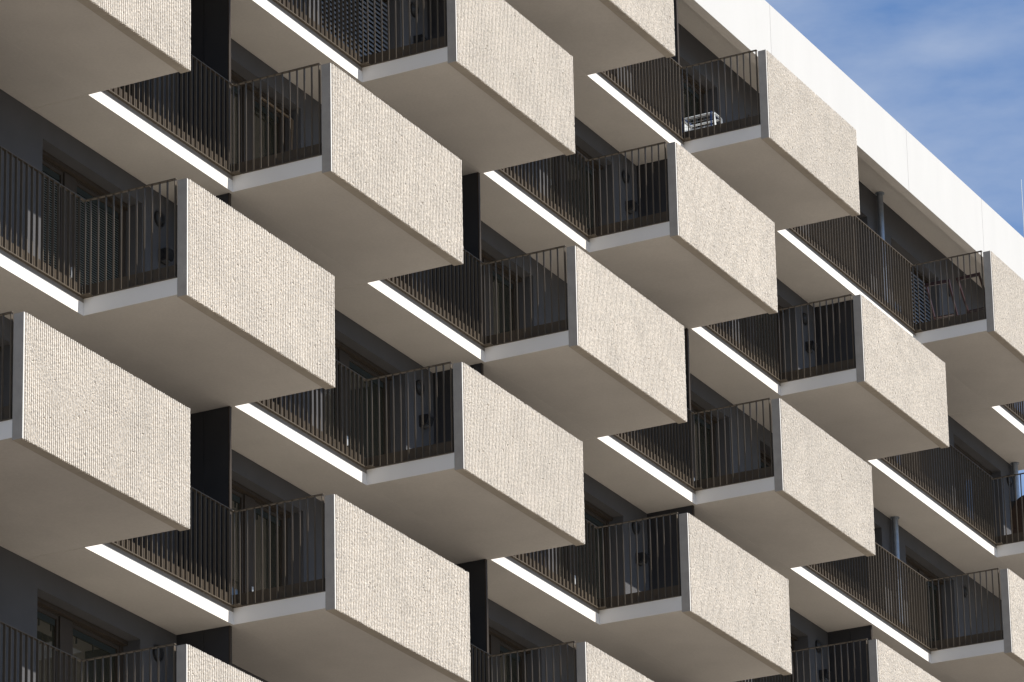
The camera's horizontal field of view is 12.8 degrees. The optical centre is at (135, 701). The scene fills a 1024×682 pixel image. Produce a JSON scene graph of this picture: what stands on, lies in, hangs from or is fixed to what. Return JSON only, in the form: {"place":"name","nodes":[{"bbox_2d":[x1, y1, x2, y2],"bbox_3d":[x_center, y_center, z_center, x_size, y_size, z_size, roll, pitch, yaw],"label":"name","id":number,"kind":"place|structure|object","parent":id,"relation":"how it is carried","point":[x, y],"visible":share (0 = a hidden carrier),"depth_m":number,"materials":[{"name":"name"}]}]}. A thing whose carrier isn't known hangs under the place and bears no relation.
{"place":"outdoors","nodes":[
{"label":"outdoors","id":0,"kind":"place"},
{"bbox_2d":[0,0,1023,681],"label":"apartment building","id":1,"kind":"structure","parent":0,"point":[442,340],"depth_m":64.71,"materials":[{"name":"white paint"}]},
{"bbox_2d":[37,597,127,681],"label":"window","id":2,"kind":"structure","parent":1,"relation":"in","point":[57,627],"depth_m":56.67,"materials":[{"name":"black glass"}]},
{"bbox_2d":[42,150,127,293],"bbox_3d":[-0.776,-5.618,58.039,0.160,2.473,2.416,-10,-20,30],"label":"window","id":3,"kind":"structure","parent":1,"relation":"in","point":[52,167],"depth_m":58.44,"materials":[{"name":"black glass"}]},
{"bbox_2d":[120,84,131,95],"bbox_3d":[-0.567,-8.380,59.267,0.100,2.473,1.996,-10,-20,30],"label":"window","id":4,"kind":"structure","parent":1,"relation":"in","point":[130,84],"depth_m":59.96,"materials":[{"name":"black glass"}]},
{"bbox_2d":[232,480,290,603],"bbox_3d":[1.434,-1.688,60.639,0.160,2.473,2.411,-10,-20,30],"label":"window","id":5,"kind":"structure","parent":1,"relation":"in","point":[243,497],"depth_m":61.14,"materials":[{"name":"black glass"}]},
{"bbox_2d":[231,70,293,171],"bbox_3d":[1.493,-7.436,62.356,0.235,2.473,2.411,-10,-20,30],"label":"window","id":6,"kind":"structure","parent":1,"relation":"in","point":[235,78],"depth_m":62.91,"materials":[{"name":"black glass"}]},
{"bbox_2d":[322,0,387,56],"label":"window","id":7,"kind":"structure","parent":1,"relation":"in","point":[370,2],"depth_m":66.34,"materials":[{"name":"black glass"}]},
{"bbox_2d":[325,339,391,465],"bbox_3d":[3.025,-3.808,63.967,0.160,2.473,2.416,-10,-20,30],"label":"window","id":8,"kind":"structure","parent":1,"relation":"in","point":[353,360],"depth_m":64.58,"materials":[{"name":"black glass"}]},
{"bbox_2d":[481,249,521,343],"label":"window","id":9,"kind":"structure","parent":1,"relation":"in","point":[485,257],"depth_m":68.98,"materials":[{"name":"black glass"}]},
{"bbox_2d":[488,626,529,681],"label":"window","id":10,"kind":"structure","parent":1,"relation":"in","point":[499,643],"depth_m":67.27,"materials":[{"name":"black glass"}]},
{"bbox_2d":[547,144,602,227],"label":"window","id":11,"kind":"structure","parent":1,"relation":"in","point":[595,164],"depth_m":72.40,"materials":[{"name":"black glass"}]},
{"bbox_2d":[556,500,612,605],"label":"window","id":12,"kind":"structure","parent":1,"relation":"in","point":[596,516],"depth_m":70.72,"materials":[{"name":"black glass"}]},
{"bbox_2d":[680,69,707,129],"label":"window","id":13,"kind":"structure","parent":1,"relation":"in","point":[690,81],"depth_m":76.82,"materials":[{"name":"black glass"}]},
{"bbox_2d":[682,111,722,137],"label":"storage crate","id":14,"kind":"object","parent":1,"relation":"on","point":[704,114],"visible":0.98,"depth_m":73.44,"materials":[{"name":"grey plastic"}]},
{"bbox_2d":[691,400,718,480],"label":"window","id":15,"kind":"structure","parent":1,"relation":"in","point":[695,407],"depth_m":75.04,"materials":[{"name":"black glass"}]},
{"bbox_2d":[741,304,784,372],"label":"window","id":16,"kind":"structure","parent":1,"relation":"in","point":[779,307],"depth_m":78.40,"materials":[{"name":"black glass"}]},
{"bbox_2d":[760,449,773,467],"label":"window","id":17,"kind":"structure","parent":1,"relation":"in","point":[768,459],"depth_m":77.14,"materials":[{"name":"glass"}]},
{"bbox_2d":[754,633,797,681],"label":"window","id":18,"kind":"structure","parent":1,"relation":"in","point":[793,638],"depth_m":76.90,"materials":[{"name":"black glass"}]},
{"bbox_2d":[894,452,917,476],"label":"window","id":19,"kind":"structure","parent":1,"relation":"in","point":[914,452],"depth_m":83.37,"materials":[{"name":"black glass"}]},
{"bbox_2d":[893,253,929,323],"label":"window","id":20,"kind":"structure","parent":1,"relation":"in","point":[920,277],"depth_m":84.89,"materials":[{"name":"black glass"}]},
{"bbox_2d":[906,554,943,647],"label":"window","id":21,"kind":"structure","parent":1,"relation":"in","point":[910,562],"depth_m":83.15,"materials":[{"name":"black glass"}]},
{"bbox_2d":[925,279,957,319],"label":"folding chair","id":22,"kind":"object","parent":1,"relation":"on","point":[938,283],"visible":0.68,"depth_m":81.59,"materials":[{"name":"black wood"}]},
{"bbox_2d":[956,272,985,312],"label":"folding chair","id":23,"kind":"object","parent":1,"relation":"on","point":[961,291],"visible":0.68,"depth_m":81.31,"materials":[{"name":"black wood"}]},
{"bbox_2d":[954,443,991,530],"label":"window","id":24,"kind":"structure","parent":1,"relation":"in","point":[958,448],"depth_m":86.00,"materials":[{"name":"black glass"}]},
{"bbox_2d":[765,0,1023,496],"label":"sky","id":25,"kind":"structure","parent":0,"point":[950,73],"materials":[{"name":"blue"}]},
{"bbox_2d":[1010,495,1023,533],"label":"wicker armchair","id":26,"kind":"object","parent":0,"point":[1014,520],"visible":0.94,"depth_m":83.71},
{"bbox_2d":[1021,180,1023,229],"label":"antenna mast","id":27,"kind":"object","parent":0,"point":[1022,205],"visible":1,"depth_m":160.58,"materials":[{"name":"white metal"}]}
]}

